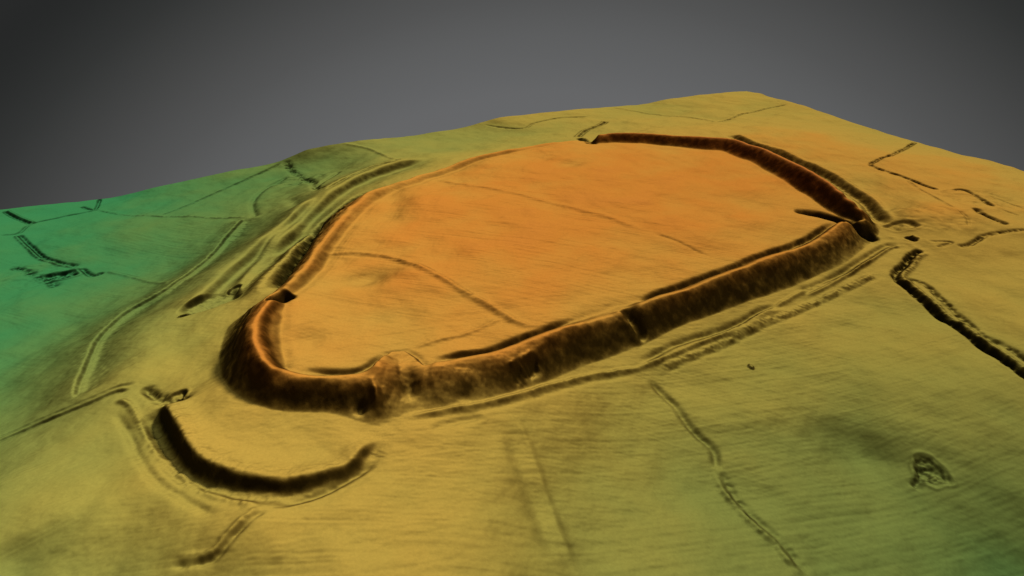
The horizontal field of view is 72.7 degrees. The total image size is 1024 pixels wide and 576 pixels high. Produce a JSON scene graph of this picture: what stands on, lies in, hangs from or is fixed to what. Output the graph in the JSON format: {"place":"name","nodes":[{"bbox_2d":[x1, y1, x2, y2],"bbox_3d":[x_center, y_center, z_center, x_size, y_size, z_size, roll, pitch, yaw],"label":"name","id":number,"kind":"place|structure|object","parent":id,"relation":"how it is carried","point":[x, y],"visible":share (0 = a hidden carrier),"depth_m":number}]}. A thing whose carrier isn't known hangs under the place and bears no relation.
{"place":"outdoors","nodes":[
{"label":"outdoors","id":0,"kind":"place"},
{"bbox_2d":[0,381,142,442],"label":"road","id":1,"kind":"structure","parent":0,"point":[123,388],"depth_m":631.46},
{"bbox_2d":[0,91,1023,575],"bbox_3d":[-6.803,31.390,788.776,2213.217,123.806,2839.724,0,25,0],"label":"ground","id":2,"kind":"structure","parent":0,"point":[820,427],"depth_m":664.54},
{"bbox_2d":[0,209,34,224],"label":"field boundary","id":3,"kind":"object","parent":2,"relation":"on","point":[12,215],"visible":1,"depth_m":1260.57},
{"bbox_2d":[14,233,82,268],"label":"hedge bank","id":4,"kind":"structure","parent":2,"relation":"on","point":[30,246],"depth_m":1088.92},
{"bbox_2d":[0,208,101,235],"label":"field boundary","id":5,"kind":"object","parent":2,"relation":"on","point":[22,229],"visible":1,"depth_m":1231.45},
{"bbox_2d":[38,268,80,282],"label":"scrub pit","id":6,"kind":"object","parent":2,"relation":"on","point":[53,276],"visible":0.96,"depth_m":1015.00},
{"bbox_2d":[75,267,102,277],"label":"hedge bank","id":7,"kind":"structure","parent":2,"relation":"on","point":[84,271],"depth_m":1016.52},
{"bbox_2d":[78,200,101,211],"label":"field boundary","id":8,"kind":"object","parent":2,"relation":"on","point":[97,204],"visible":1,"depth_m":1314.54},
{"bbox_2d":[101,270,172,285],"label":"field boundary","id":9,"kind":"object","parent":2,"relation":"on","point":[133,277],"visible":1,"depth_m":983.16},
{"bbox_2d":[134,383,164,403],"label":"hollow","id":10,"kind":"object","parent":2,"relation":"on","point":[149,393],"visible":1,"depth_m":631.67},
{"bbox_2d":[67,217,251,404],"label":"bank","id":11,"kind":"structure","parent":2,"relation":"on","point":[80,385],"depth_m":824.43},
{"bbox_2d":[105,408,231,521],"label":"bank","id":12,"kind":"object","parent":2,"relation":"on","point":[153,479],"visible":1,"depth_m":515.60},
{"bbox_2d":[143,388,195,408],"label":"hollow","id":13,"kind":"object","parent":2,"relation":"on","point":[182,394],"visible":0.77,"depth_m":615.51},
{"bbox_2d":[98,209,247,219],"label":"field boundary","id":14,"kind":"object","parent":2,"relation":"on","point":[165,216],"visible":1,"depth_m":1212.14},
{"bbox_2d":[108,397,261,508],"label":"road bank","id":15,"kind":"structure","parent":2,"relation":"on","point":[158,457],"depth_m":535.79},
{"bbox_2d":[169,283,245,321],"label":"quarry pit","id":16,"kind":"object","parent":2,"relation":"on","point":[200,303],"visible":0.91,"depth_m":821.04},
{"bbox_2d":[159,502,274,574],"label":"sunken lane","id":17,"kind":"structure","parent":2,"relation":"on","point":[223,543],"depth_m":449.06},
{"bbox_2d":[159,162,281,214],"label":"field boundary","id":18,"kind":"object","parent":2,"relation":"on","point":[236,183],"visible":1,"depth_m":1374.18},
{"bbox_2d":[246,175,291,219],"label":"gully","id":19,"kind":"object","parent":2,"relation":"on","point":[252,210],"visible":1,"depth_m":1271.65},
{"bbox_2d":[147,401,396,501],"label":"crescent scarp","id":20,"kind":"structure","parent":2,"relation":"on","point":[195,457],"depth_m":511.90},
{"bbox_2d":[266,290,295,302],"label":"entrance passage","id":21,"kind":"object","parent":2,"relation":"on","point":[283,297],"visible":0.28,"depth_m":725.97},
{"bbox_2d":[281,158,329,190],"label":"hollow","id":22,"kind":"object","parent":2,"relation":"on","point":[290,169],"visible":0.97,"depth_m":1404.71},
{"bbox_2d":[218,293,400,426],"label":"rampart","id":23,"kind":"object","parent":2,"relation":"on","point":[253,371],"visible":1,"depth_m":575.89},
{"bbox_2d":[266,454,386,513],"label":"hollow way","id":24,"kind":"structure","parent":2,"relation":"on","point":[348,476],"depth_m":498.09},
{"bbox_2d":[319,170,342,184],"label":"gully","id":25,"kind":"object","parent":2,"relation":"on","point":[321,182],"visible":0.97,"depth_m":1349.92},
{"bbox_2d":[263,158,427,256],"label":"terrace","id":26,"kind":"structure","parent":2,"relation":"on","point":[289,238],"depth_m":1150.96},
{"bbox_2d":[320,159,401,191],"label":"terrace","id":27,"kind":"structure","parent":2,"relation":"on","point":[335,183],"depth_m":1288.53},
{"bbox_2d":[342,143,398,159],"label":"field boundary","id":28,"kind":"object","parent":2,"relation":"on","point":[384,155],"visible":1,"depth_m":1506.75},
{"bbox_2d":[365,351,414,415],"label":"entrance ramp","id":29,"kind":"structure","parent":2,"relation":"on","point":[389,385],"depth_m":574.04},
{"bbox_2d":[235,140,577,320],"bbox_3d":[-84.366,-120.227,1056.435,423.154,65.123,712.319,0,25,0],"label":"rampart","id":30,"kind":"object","parent":2,"relation":"on","point":[322,244],"visible":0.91,"depth_m":924.13},
{"bbox_2d":[327,250,542,335],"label":"bank","id":31,"kind":"structure","parent":2,"relation":"on","point":[494,308],"depth_m":730.05},
{"bbox_2d":[417,410,493,437],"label":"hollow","id":32,"kind":"object","parent":2,"relation":"on","point":[442,425],"visible":1,"depth_m":553.01},
{"bbox_2d":[406,313,512,353],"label":"bank","id":33,"kind":"structure","parent":2,"relation":"on","point":[471,332],"depth_m":646.57},
{"bbox_2d":[406,310,639,412],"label":"rampart","id":34,"kind":"object","parent":2,"relation":"on","point":[541,358],"visible":1,"depth_m":605.14},
{"bbox_2d":[493,417,569,575],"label":"field boundary","id":35,"kind":"object","parent":2,"relation":"on","point":[546,544],"visible":1,"depth_m":495.24},
{"bbox_2d":[480,116,594,129],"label":"field boundary","id":36,"kind":"object","parent":2,"relation":"on","point":[512,128],"visible":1,"depth_m":1670.78},
{"bbox_2d":[429,178,654,234],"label":"bank","id":37,"kind":"structure","parent":2,"relation":"on","point":[623,222],"depth_m":964.91},
{"bbox_2d":[509,411,583,575],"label":"field boundary","id":38,"kind":"object","parent":2,"relation":"on","point":[561,536],"visible":1,"depth_m":501.66},
{"bbox_2d":[574,138,596,144],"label":"entrance passage","id":39,"kind":"object","parent":2,"relation":"on","point":[587,142],"visible":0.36,"depth_m":1343.82},
{"bbox_2d":[574,120,610,137],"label":"hollow way","id":40,"kind":"structure","parent":2,"relation":"on","point":[582,133],"depth_m":1599.29},
{"bbox_2d":[612,307,654,348],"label":"entrance passage","id":41,"kind":"object","parent":2,"relation":"on","point":[643,338],"visible":1,"depth_m":690.10},
{"bbox_2d":[394,257,875,424],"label":"bank","id":42,"kind":"structure","parent":2,"relation":"on","point":[521,396],"depth_m":612.10},
{"bbox_2d":[611,107,716,121],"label":"field boundary","id":43,"kind":"object","parent":2,"relation":"on","point":[664,115],"visible":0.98,"depth_m":1753.24},
{"bbox_2d":[640,374,724,469],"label":"hedge bank","id":44,"kind":"structure","parent":2,"relation":"on","point":[709,446],"depth_m":592.78},
{"bbox_2d":[644,230,720,260],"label":"ditch","id":45,"kind":"object","parent":2,"relation":"on","point":[692,249],"visible":1,"depth_m":838.61},
{"bbox_2d":[576,133,891,244],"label":"rampart","id":46,"kind":"object","parent":2,"relation":"on","point":[830,190],"visible":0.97,"depth_m":1129.90},
{"bbox_2d":[623,222,867,339],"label":"rampart","id":47,"kind":"object","parent":2,"relation":"on","point":[839,244],"visible":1,"depth_m":770.06},
{"bbox_2d":[747,364,754,370],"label":"mound","id":48,"kind":"object","parent":2,"relation":"on","point":[750,367],"visible":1,"depth_m":661.25},
{"bbox_2d":[717,104,788,121],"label":"field boundary","id":49,"kind":"object","parent":2,"relation":"on","point":[740,114],"visible":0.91,"depth_m":1748.04},
{"bbox_2d":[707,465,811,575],"bbox_3d":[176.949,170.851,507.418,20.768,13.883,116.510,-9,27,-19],"label":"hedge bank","id":50,"kind":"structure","parent":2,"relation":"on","point":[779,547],"depth_m":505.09},
{"bbox_2d":[648,271,881,376],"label":"spoil bank","id":51,"kind":"structure","parent":2,"relation":"on","point":[750,329],"depth_m":724.95},
{"bbox_2d":[630,239,905,366],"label":"hollow way","id":52,"kind":"structure","parent":2,"relation":"on","point":[687,339],"depth_m":747.05},
{"bbox_2d":[796,209,878,241],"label":"entrance passage","id":53,"kind":"object","parent":2,"relation":"on","point":[865,233],"visible":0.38,"depth_m":931.60},
{"bbox_2d":[879,219,924,231],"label":"hollow","id":54,"kind":"object","parent":2,"relation":"on","point":[902,225],"visible":1,"depth_m":950.75},
{"bbox_2d":[867,142,942,190],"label":"field boundary","id":55,"kind":"object","parent":2,"relation":"on","point":[878,159],"visible":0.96,"depth_m":1204.61},
{"bbox_2d":[899,234,924,244],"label":"hollow","id":56,"kind":"object","parent":2,"relation":"on","point":[912,238],"visible":0.98,"depth_m":913.81},
{"bbox_2d":[905,476,927,495],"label":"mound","id":57,"kind":"object","parent":2,"relation":"on","point":[913,486],"visible":1,"depth_m":551.09},
{"bbox_2d":[910,452,955,488],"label":"round hollow","id":58,"kind":"object","parent":2,"relation":"on","point":[930,471],"visible":1,"depth_m":563.97},
{"bbox_2d":[904,179,971,227],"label":"field boundary","id":59,"kind":"object","parent":2,"relation":"on","point":[968,222],"visible":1,"depth_m":1001.22},
{"bbox_2d":[888,248,1023,379],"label":"ditch","id":60,"kind":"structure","parent":2,"relation":"on","point":[932,309],"depth_m":756.07},
{"bbox_2d":[894,275,1023,361],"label":"hedge bank","id":61,"kind":"structure","parent":2,"relation":"on","point":[954,312],"depth_m":750.26},
{"bbox_2d":[946,188,1022,227],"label":"rectangular earthwork","id":62,"kind":"object","parent":2,"relation":"on","point":[978,210],"visible":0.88,"depth_m":991.63},
{"bbox_2d":[980,192,1023,209],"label":"field boundary","id":63,"kind":"object","parent":2,"relation":"on","point":[1004,201],"visible":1,"depth_m":1034.60},
{"bbox_2d":[0,0,1023,209],"label":"sky","id":64,"kind":"structure","parent":0,"point":[100,99]},
{"bbox_2d":[925,228,1023,248],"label":"sunken road","id":65,"kind":"structure","parent":0,"point":[976,240],"depth_m":905.13}
]}

